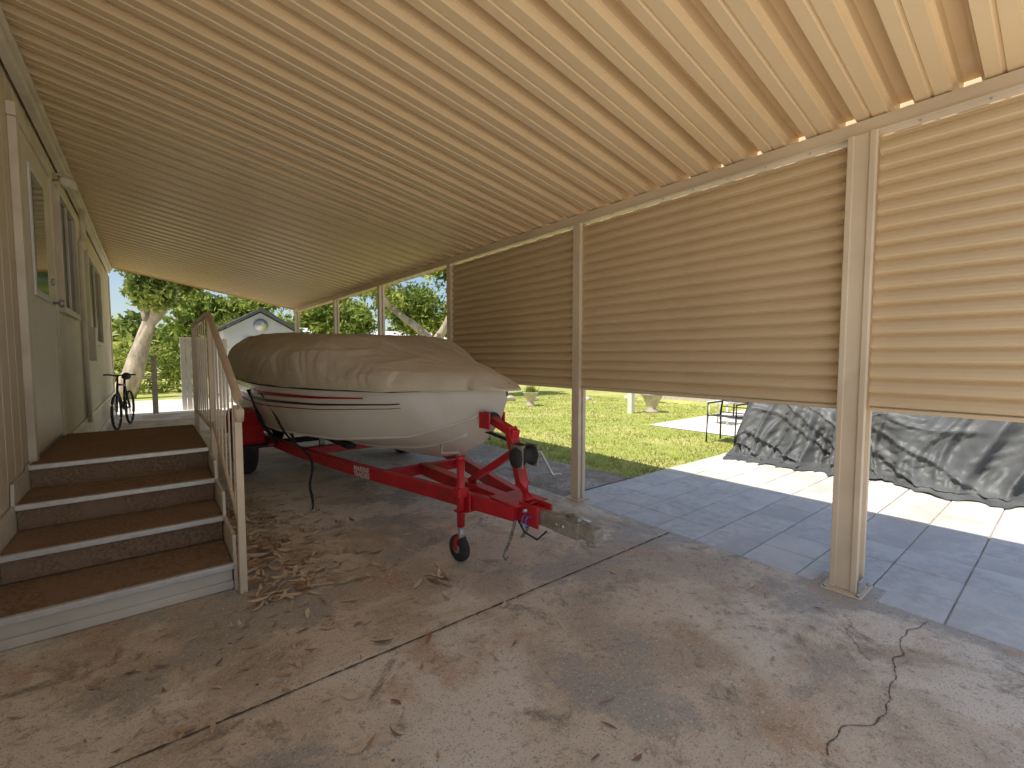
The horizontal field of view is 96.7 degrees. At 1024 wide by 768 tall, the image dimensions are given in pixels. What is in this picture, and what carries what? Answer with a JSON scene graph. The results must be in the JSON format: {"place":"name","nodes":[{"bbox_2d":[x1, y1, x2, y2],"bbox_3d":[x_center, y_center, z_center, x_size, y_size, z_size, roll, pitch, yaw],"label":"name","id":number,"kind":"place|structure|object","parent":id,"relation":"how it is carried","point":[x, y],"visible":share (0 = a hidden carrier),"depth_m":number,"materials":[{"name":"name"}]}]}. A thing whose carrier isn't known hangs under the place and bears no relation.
{"place":"outdoors","nodes":[
{"label":"outdoors","id":0,"kind":"place"},
{"bbox_2d":[63,207,71,309],"bbox_3d":[-4.805,-1.344,4.923,0.022,1.100,0.040,-3,4,-38],"label":"window mullion","id":1,"kind":"structure","parent":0,"point":[67,257],"depth_m":4.91},
{"bbox_2d":[92,266,96,327],"bbox_3d":[-6.673,-1.284,7.279,0.022,1.200,0.040,-3,4,-38],"label":"window mullion","id":2,"kind":"structure","parent":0,"point":[94,297],"depth_m":7.26},
{"bbox_2d":[114,370,208,400],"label":"lawn","id":3,"kind":"structure","parent":0,"point":[147,396],"depth_m":16.64,"materials":[{"name":"green plant"}]},
{"bbox_2d":[113,341,192,392],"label":"shrubs","id":4,"kind":"object","parent":3,"relation":"on","point":[173,374],"visible":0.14,"depth_m":17.25,"materials":[{"name":"green plant"}]},
{"bbox_2d":[113,269,202,399],"bbox_3d":[-11.695,-2.873,15.379,4.849,6.918,4.058,-3,4,-38],"label":"eucalyptus tree","id":5,"kind":"object","parent":3,"relation":"on","point":[159,297],"visible":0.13,"depth_m":14.85,"materials":[{"name":"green plant"}]},
{"bbox_2d":[144,363,191,387],"bbox_3d":[-15.627,-0.286,18.296,6.500,1.200,0.130,-3,4,-38],"label":"rail fence","id":6,"kind":"object","parent":3,"relation":"on","point":[159,375],"visible":0.06,"depth_m":18.94,"materials":[{"name":"grey wood"}]},
{"bbox_2d":[159,289,286,348],"bbox_3d":[-13.303,-2.436,21.230,5.178,5.174,4.296,-3,4,-38],"label":"shade tree","id":7,"kind":"object","parent":3,"relation":"on","point":[190,309],"visible":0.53,"depth_m":20.49,"materials":[{"name":"green plant"}]},
{"bbox_2d":[115,398,236,416],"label":"driveway","id":8,"kind":"structure","parent":0,"point":[165,407],"depth_m":12.31,"materials":[{"name":"concrete"}]},
{"bbox_2d":[149,355,158,413],"bbox_3d":[-8.629,0.023,10.989,0.150,1.430,0.150,-3,4,-38],"label":"wooden post","id":9,"kind":"object","parent":8,"relation":"on","point":[154,384],"visible":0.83,"depth_m":10.95,"materials":[{"name":"grey wood"}]},
{"bbox_2d":[179,337,229,409],"bbox_3d":[-8.091,-0.268,12.008,1.080,1.890,0.060,-3,4,-38],"label":"white fence panel","id":10,"kind":"object","parent":8,"relation":"on","point":[185,344],"visible":0.35,"depth_m":11.79,"materials":[{"name":"paint"}]},
{"bbox_2d":[217,308,303,401],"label":"garden shed","id":11,"kind":"structure","parent":8,"relation":"on","point":[259,321],"depth_m":14.03,"materials":[{"name":"white paint"}]},
{"bbox_2d":[108,268,446,335],"label":"sky","id":12,"kind":"structure","parent":0,"point":[118,305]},
{"bbox_2d":[303,328,446,338],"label":"roof","id":13,"kind":"structure","parent":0,"point":[386,332],"depth_m":30.16,"materials":[{"name":"white paint"}]},
{"bbox_2d":[483,382,746,482],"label":"lawn","id":14,"kind":"structure","parent":0,"point":[605,394],"depth_m":8.38,"materials":[{"name":"green plant"}]},
{"bbox_2d":[279,297,377,333],"bbox_3d":[-8.577,-2.608,22.994,4.120,5.333,4.963,0,3,8],"label":"shade tree","id":15,"kind":"object","parent":14,"relation":"on","point":[357,318],"visible":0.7,"depth_m":21.46,"materials":[{"name":"green plant"}]},
{"bbox_2d":[353,269,446,338],"bbox_3d":[-3.149,-2.426,15.828,6.330,5.909,4.268,0,3,-1],"label":"eucalyptus tree","id":16,"kind":"object","parent":14,"relation":"on","point":[420,330],"visible":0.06,"depth_m":15.85,"materials":[{"name":"green plant"}]},
{"bbox_2d":[370,278,446,338],"bbox_3d":[-5.205,-3.283,26.873,5.895,6.256,5.544,0,3,2],"label":"shade tree","id":17,"kind":"object","parent":14,"relation":"on","point":[420,308],"visible":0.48,"depth_m":25.21,"materials":[{"name":"green plant"}]},
{"bbox_2d":[507,395,515,400],"bbox_3d":[-0.082,0.470,14.299,0.395,0.237,0.373,-1,3,-10],"label":"garden rock","id":18,"kind":"object","parent":14,"relation":"on","point":[510,398],"visible":0.47,"depth_m":14.16,"materials":[{"name":"stone"}]},
{"bbox_2d":[522,385,540,405],"bbox_3d":[0.524,0.298,12.725,0.479,0.636,0.494,-3,4,-38],"label":"stone planter","id":19,"kind":"object","parent":14,"relation":"on","point":[530,394],"visible":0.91,"depth_m":12.62,"materials":[{"name":"beige stone"}]},
{"bbox_2d":[627,390,634,413],"bbox_3d":[2.890,0.266,11.036,0.160,0.920,0.160,-3,4,-38],"label":"garden post","id":20,"kind":"object","parent":14,"relation":"on","point":[631,403],"visible":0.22,"depth_m":11.00,"materials":[{"name":"white paint"}]},
{"bbox_2d":[641,394,661,412],"bbox_3d":[3.462,0.329,11.237,0.552,0.751,0.592,1,4,19],"label":"stone planter","id":21,"kind":"object","parent":14,"relation":"on","point":[652,402],"visible":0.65,"depth_m":11.10,"materials":[{"name":"beige stone"}]},
{"bbox_2d":[705,400,748,441],"bbox_3d":[3.463,0.445,7.234,0.608,0.954,0.478,-3,4,-38],"label":"patio chair","id":22,"kind":"object","parent":14,"relation":"on","point":[720,415],"visible":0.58,"depth_m":7.25,"materials":[{"name":"black metal"}]},
{"bbox_2d":[649,410,744,435],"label":"garden path","id":23,"kind":"structure","parent":0,"point":[696,424],"depth_m":9.17,"materials":[{"name":"concrete"}]},
{"bbox_2d":[707,399,738,425],"bbox_3d":[4.222,0.358,9.146,0.492,0.903,0.440,-3,4,-38],"label":"garden chair","id":24,"kind":"object","parent":23,"relation":"on","point":[726,402],"visible":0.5,"depth_m":9.10,"materials":[{"name":"white paint"}]},
{"bbox_2d":[744,481,1005,624],"bbox_3d":[4.924,1.013,6.009,8.900,0.001,3.075,-3,4,-38],"label":"paver bed","id":25,"kind":"object","parent":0,"point":[916,539],"depth_m":3.11,"materials":[{"name":"grey concrete"}]},
{"bbox_2d":[564,453,1023,651],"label":"patio pavers","id":26,"kind":"object","parent":25,"relation":"on","point":[741,508],"visible":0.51,"depth_m":3.58,"materials":[{"name":"grey concrete"}]},
{"bbox_2d":[723,399,1023,508],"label":"tarp covered furniture","id":27,"kind":"object","parent":26,"relation":"on","point":[958,459],"visible":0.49,"depth_m":4.88,"materials":[{"name":"grey plastic"}]},
{"label":"ground","id":28,"kind":"structure","parent":0,"visible":0},
{"bbox_2d":[111,309,446,377],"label":"distant trees","id":29,"kind":"object","parent":28,"relation":"on","point":[125,329],"visible":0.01,"depth_m":29.38,"materials":[{"name":"green plant"}]},
{"bbox_2d":[0,410,1023,767],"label":"carport slab","id":30,"kind":"structure","parent":28,"relation":"on","point":[734,698],"depth_m":2.00,"materials":[{"name":"beige concrete"}]},
{"bbox_2d":[0,58,114,517],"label":"siding","id":31,"kind":"object","parent":30,"relation":"attached to","point":[14,462],"visible":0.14,"depth_m":3.00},
{"bbox_2d":[6,115,39,461],"bbox_3d":[-3.314,-0.615,3.088,0.044,2.302,0.088,-3,4,-38],"label":"door jamb","id":32,"kind":"object","parent":31,"relation":"attached to","point":[13,134],"depth_m":3.06,"materials":[{"name":"beige wood"}]},
{"bbox_2d":[5,99,51,180],"bbox_3d":[-3.724,-1.840,3.534,0.047,0.086,1.450,-3,4,-38],"label":"door head","id":33,"kind":"object","parent":31,"relation":"attached to","point":[11,108],"depth_m":3.28},
{"bbox_2d":[19,127,62,452],"bbox_3d":[-3.729,-0.660,3.601,0.033,2.270,1.230,-3,4,-38],"label":"door slab","id":34,"kind":"structure","parent":31,"relation":"in","point":[46,369],"depth_m":3.57,"materials":[{"name":"beige wood"}]},
{"bbox_2d":[26,161,49,301],"bbox_3d":[-3.648,-1.135,3.509,0.014,0.950,0.570,-3,4,-38],"label":"door window frame","id":35,"kind":"object","parent":34,"relation":"attached to","point":[37,291],"visible":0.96,"depth_m":3.31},
{"bbox_2d":[31,171,48,294],"bbox_3d":[-3.641,-1.135,3.515,0.002,0.850,0.470,-3,4,-38],"label":"door glass","id":36,"kind":"object","parent":35,"relation":"in","point":[40,236],"visible":1,"depth_m":3.49,"materials":[{"name":"clear glass"}]},
{"bbox_2d":[53,299,64,307],"bbox_3d":[-3.976,-0.708,3.996,0.075,0.072,0.072,-3,4,-38],"label":"door knob","id":37,"kind":"object","parent":34,"relation":"attached to","point":[61,303],"depth_m":3.98,"materials":[{"name":"silver metal"}]},
{"bbox_2d":[0,24,110,272],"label":"wall hanger","id":38,"kind":"object","parent":31,"relation":"attached to","point":[11,64],"depth_m":3.51,"materials":[{"name":"beige metal"}]},
{"bbox_2d":[0,6,111,269],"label":"wall hanger lip","id":39,"kind":"object","parent":38,"relation":"attached to","point":[14,47],"depth_m":3.42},
{"bbox_2d":[0,0,1023,308],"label":"corrugated pans","id":40,"kind":"object","parent":38,"relation":"on","point":[292,154],"visible":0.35,"depth_m":2.94,"materials":[{"name":"beige paint"}]},
{"bbox_2d":[111,267,292,309],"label":"end trim","id":41,"kind":"structure","parent":40,"relation":"attached to","point":[199,287],"depth_m":11.09,"materials":[{"name":"beige paint"}]},
{"bbox_2d":[300,77,1023,311],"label":"gutter","id":42,"kind":"object","parent":40,"relation":"attached to","point":[967,83],"visible":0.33,"depth_m":2.90,"materials":[{"name":"beige paint"}]},
{"bbox_2d":[48,178,65,435],"bbox_3d":[-4.137,-0.677,4.121,0.044,2.302,0.088,-3,4,-38],"label":"door jamb","id":43,"kind":"object","parent":31,"relation":"attached to","point":[57,307],"depth_m":4.11,"materials":[{"name":"beige wood"}]},
{"bbox_2d":[52,184,66,311],"bbox_3d":[-4.412,-1.315,4.432,0.049,1.220,0.060,-3,4,-38],"label":"window frame side","id":44,"kind":"object","parent":31,"relation":"attached to","point":[58,241],"depth_m":4.41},
{"bbox_2d":[48,164,77,190],"bbox_3d":[-4.198,-1.924,4.248,0.199,0.203,0.277,-3,4,-38],"label":"wall lamp","id":45,"kind":"object","parent":31,"relation":"attached to","point":[67,182],"visible":0.85,"depth_m":4.25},
{"bbox_2d":[59,187,74,220],"bbox_3d":[-4.804,-1.924,4.890,0.047,0.059,1.198,-3,4,-38],"label":"window frame rail","id":46,"kind":"object","parent":31,"relation":"attached to","point":[65,204],"depth_m":4.88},
{"bbox_2d":[60,203,75,311],"bbox_3d":[-4.818,-1.344,4.913,0.010,1.100,1.200,-3,4,-38],"label":"window glass","id":47,"kind":"object","parent":31,"relation":"attached to","point":[71,262],"visible":0.49,"depth_m":5.14,"materials":[{"name":"clear glass"}]},
{"bbox_2d":[61,307,80,319],"bbox_3d":[-4.804,-0.765,4.958,0.047,0.059,1.198,-3,4,-38],"label":"window frame rail","id":48,"kind":"object","parent":31,"relation":"attached to","point":[72,314],"depth_m":4.88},
{"bbox_2d":[71,217,80,318],"bbox_3d":[-5.196,-1.374,5.417,0.049,1.220,0.060,-3,4,-38],"label":"window frame side","id":49,"kind":"object","parent":31,"relation":"attached to","point":[75,267],"depth_m":5.40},
{"bbox_2d":[77,209,92,421],"bbox_3d":[-5.463,-0.848,5.839,0.168,2.700,0.068,2,4,30],"label":"conduit","id":50,"kind":"object","parent":31,"relation":"attached to","point":[84,324],"visible":0.96,"depth_m":5.84,"materials":[{"name":"beige metal"}]},
{"bbox_2d":[83,249,91,326],"bbox_3d":[-6.030,-1.236,6.476,0.049,1.320,0.060,-3,4,-38],"label":"window frame side","id":51,"kind":"object","parent":31,"relation":"attached to","point":[88,293],"depth_m":6.45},
{"bbox_2d":[70,391,114,433],"bbox_3d":[-6.717,0.381,7.414,0.021,0.060,8.011,-3,4,-38],"label":"skirt board","id":52,"kind":"object","parent":31,"relation":"attached to","point":[81,425],"visible":0.56,"depth_m":6.48,"materials":[{"name":"beige wood"}]},
{"bbox_2d":[88,327,98,360],"bbox_3d":[-5.741,-0.544,6.209,0.119,0.450,0.300,-3,4,-38],"label":"meter box","id":53,"kind":"object","parent":31,"relation":"attached to","point":[93,344],"visible":0.56,"depth_m":6.11,"materials":[{"name":"beige metal"}]},
{"bbox_2d":[88,252,99,274],"bbox_3d":[-6.672,-1.913,7.242,0.047,0.059,1.998,-3,4,-38],"label":"window frame rail","id":54,"kind":"object","parent":31,"relation":"attached to","point":[92,263],"depth_m":7.19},
{"bbox_2d":[89,262,100,341],"bbox_3d":[-6.686,-1.283,7.269,0.010,1.200,2.000,-3,4,-38],"label":"window glass","id":55,"kind":"object","parent":31,"relation":"attached to","point":[97,302],"visible":0.52,"depth_m":7.60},
{"bbox_2d":[97,274,103,342],"bbox_3d":[-7.312,-1.332,8.085,0.049,1.320,0.060,-3,4,-38],"label":"window frame side","id":56,"kind":"object","parent":31,"relation":"attached to","point":[100,309],"depth_m":8.07,"materials":[{"name":"beige wood"}]},
{"bbox_2d":[108,276,115,403],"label":"corner trim","id":57,"kind":"structure","parent":31,"relation":"attached to","point":[111,335],"depth_m":10.48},
{"bbox_2d":[71,410,115,483],"bbox_3d":[-5.006,0.948,5.290,0.017,0.140,13.511,-3,4,-38],"label":"skirt board","id":58,"kind":"object","parent":30,"relation":"on","point":[106,425],"visible":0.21,"depth_m":8.45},
{"bbox_2d":[0,424,237,650],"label":"entry steps","id":59,"kind":"structure","parent":30,"relation":"on","point":[46,495],"depth_m":2.75,"materials":[{"name":"brown carpet"}]},
{"bbox_2d":[103,372,135,429],"bbox_3d":[-7.557,0.311,8.741,0.568,1.040,1.657,-3,4,-38],"label":"bicycle","id":60,"kind":"object","parent":30,"relation":"on","point":[126,400],"visible":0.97,"depth_m":8.62,"materials":[{"name":"black metal"}]},
{"bbox_2d":[190,311,247,593],"bbox_3d":[-2.436,0.276,3.687,0.044,1.712,3.092,-3,4,-38],"label":"stair railing","id":61,"kind":"object","parent":30,"relation":"on","point":[238,497],"visible":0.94,"depth_m":3.03,"materials":[{"name":"paint"}]},
{"bbox_2d":[294,312,299,332],"bbox_3d":[-5.810,-0.667,12.355,0.170,2.564,0.160,-3,4,-38],"label":"carport post","id":62,"kind":"object","parent":30,"relation":"on","point":[297,326],"visible":0.33,"depth_m":12.27,"materials":[{"name":"beige metal"}]},
{"bbox_2d":[333,300,339,333],"bbox_3d":[-3.756,-0.514,9.777,0.170,2.564,0.160,-3,4,-38],"label":"carport post","id":63,"kind":"object","parent":30,"relation":"on","point":[336,320],"visible":0.3,"depth_m":9.70,"materials":[{"name":"beige metal"}]},
{"bbox_2d":[377,286,384,334],"bbox_3d":[-2.262,-0.403,7.902,0.170,2.564,0.160,-3,4,-38],"label":"carport post","id":64,"kind":"object","parent":30,"relation":"on","point":[381,307],"visible":0.31,"depth_m":7.82,"materials":[{"name":"beige metal"}]},
{"bbox_2d":[109,532,668,767],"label":"slab joint","id":65,"kind":"object","parent":30,"relation":"on","point":[192,733],"visible":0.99,"depth_m":1.98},
{"bbox_2d":[224,389,602,561],"bbox_3d":[-1.351,0.575,4.633,2.220,1.002,5.733,-3,4,-38],"label":"trailer","id":66,"kind":"object","parent":30,"relation":"on","point":[494,494],"visible":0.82,"depth_m":3.11,"materials":[{"name":"red paint"}]},
{"bbox_2d":[228,332,520,456],"bbox_3d":[-1.737,0.023,5.166,2.134,1.341,5.668,-3,4,-38],"label":"speedboat","id":67,"kind":"object","parent":66,"relation":"on","point":[422,395],"visible":0.98,"depth_m":3.64,"materials":[{"name":"white plastic"}]},
{"bbox_2d":[6,460,835,767],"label":"fallen leaves","id":68,"kind":"object","parent":30,"relation":"on","point":[296,584],"visible":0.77,"depth_m":2.72,"materials":[{"name":"brown plant"}]},
{"bbox_2d":[446,264,454,341],"bbox_3d":[-0.805,-0.294,6.074,0.170,2.564,0.160,-3,4,-38],"label":"carport post","id":69,"kind":"object","parent":30,"relation":"on","point":[449,287],"visible":0.29,"depth_m":5.99,"materials":[{"name":"beige metal"}]},
{"bbox_2d":[452,230,572,388],"bbox_3d":[-0.094,-0.750,5.142,0.043,1.490,2.206,-3,4,-38],"label":"screen panel","id":70,"kind":"object","parent":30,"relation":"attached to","point":[512,314],"visible":0.88,"depth_m":4.89,"materials":[{"name":"beige metal"}]},
{"bbox_2d":[462,444,633,495],"bbox_3d":[-2.133,0.845,8.668,1.171,0.017,9.880,-3,4,-38],"label":"dirt strip","id":71,"kind":"object","parent":30,"relation":"on","point":[542,465],"visible":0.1,"depth_m":5.29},
{"bbox_2d":[465,443,619,492],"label":"gravel","id":72,"kind":"structure","parent":71,"relation":"on","point":[531,478],"depth_m":5.42,"materials":[{"name":"stone"}]},
{"bbox_2d":[565,223,588,501],"bbox_3d":[0.626,-0.187,4.277,0.170,2.564,0.160,-3,4,-38],"label":"carport post","id":73,"kind":"object","parent":30,"relation":"on","point":[578,444],"visible":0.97,"depth_m":4.25,"materials":[{"name":"beige metal"}]},
{"bbox_2d":[293,67,1023,311],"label":"header beam","id":74,"kind":"structure","parent":30,"relation":"attached to","point":[995,84],"depth_m":2.85,"materials":[{"name":"beige metal"}]},
{"bbox_2d":[300,97,992,310],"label":"header screws","id":75,"kind":"object","parent":74,"relation":"attached to","point":[991,98],"visible":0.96,"depth_m":3.50,"materials":[{"name":"silver metal"}]},
{"bbox_2d":[294,83,1023,311],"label":"header lip","id":76,"kind":"object","parent":74,"relation":"attached to","point":[1011,91],"visible":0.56,"depth_m":2.92,"materials":[{"name":"beige metal"}]},
{"bbox_2d":[581,147,846,408],"bbox_3d":[1.285,-0.647,3.412,0.043,1.490,2.035,-3,4,-38],"label":"screen panel","id":77,"kind":"object","parent":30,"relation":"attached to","point":[729,291],"visible":0.94,"depth_m":3.15,"materials":[{"name":"beige metal"}]},
{"bbox_2d":[820,129,881,600],"bbox_3d":[1.961,-0.087,2.594,0.240,2.564,0.200,-3,4,-38],"label":"carport post","id":78,"kind":"object","parent":30,"relation":"on","point":[850,483],"visible":0.96,"depth_m":2.55,"materials":[{"name":"beige metal"}]},
{"bbox_2d":[868,94,1023,422],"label":"screen panel","id":79,"kind":"object","parent":78,"relation":"attached to","point":[948,322],"visible":1,"depth_m":2.27,"materials":[{"name":"beige metal"}]},
{"bbox_2d":[826,621,927,754],"bbox_3d":[1.600,1.235,1.927,1.309,0.001,0.096,-3,4,-38],"label":"concrete crack","id":80,"kind":"object","parent":30,"relation":"on","point":[877,719],"visible":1,"depth_m":1.78,"materials":[{"name":"black concrete"}]},
{"bbox_2d":[565,495,592,502],"bbox_3d":[0.640,1.143,4.380,0.159,0.099,0.240,-3,4,-38],"label":"post footing","id":81,"kind":"object","parent":28,"relation":"on","point":[586,500],"visible":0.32,"depth_m":4.29,"materials":[{"name":"metal"}]},
{"bbox_2d":[638,392,746,405],"bbox_3d":[9.200,0.581,9.605,0.095,0.500,15.500,-3,4,-38],"label":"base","id":82,"kind":"object","parent":28,"relation":"on","point":[683,398],"depth_m":14.24,"materials":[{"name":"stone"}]},
{"bbox_2d":[809,571,886,604],"bbox_3d":[1.969,1.243,2.679,0.280,0.101,0.320,-3,4,-38],"label":"post footing","id":83,"kind":"object","parent":28,"relation":"on","point":[873,595],"visible":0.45,"depth_m":2.62,"materials":[{"name":"metal"}]}
]}

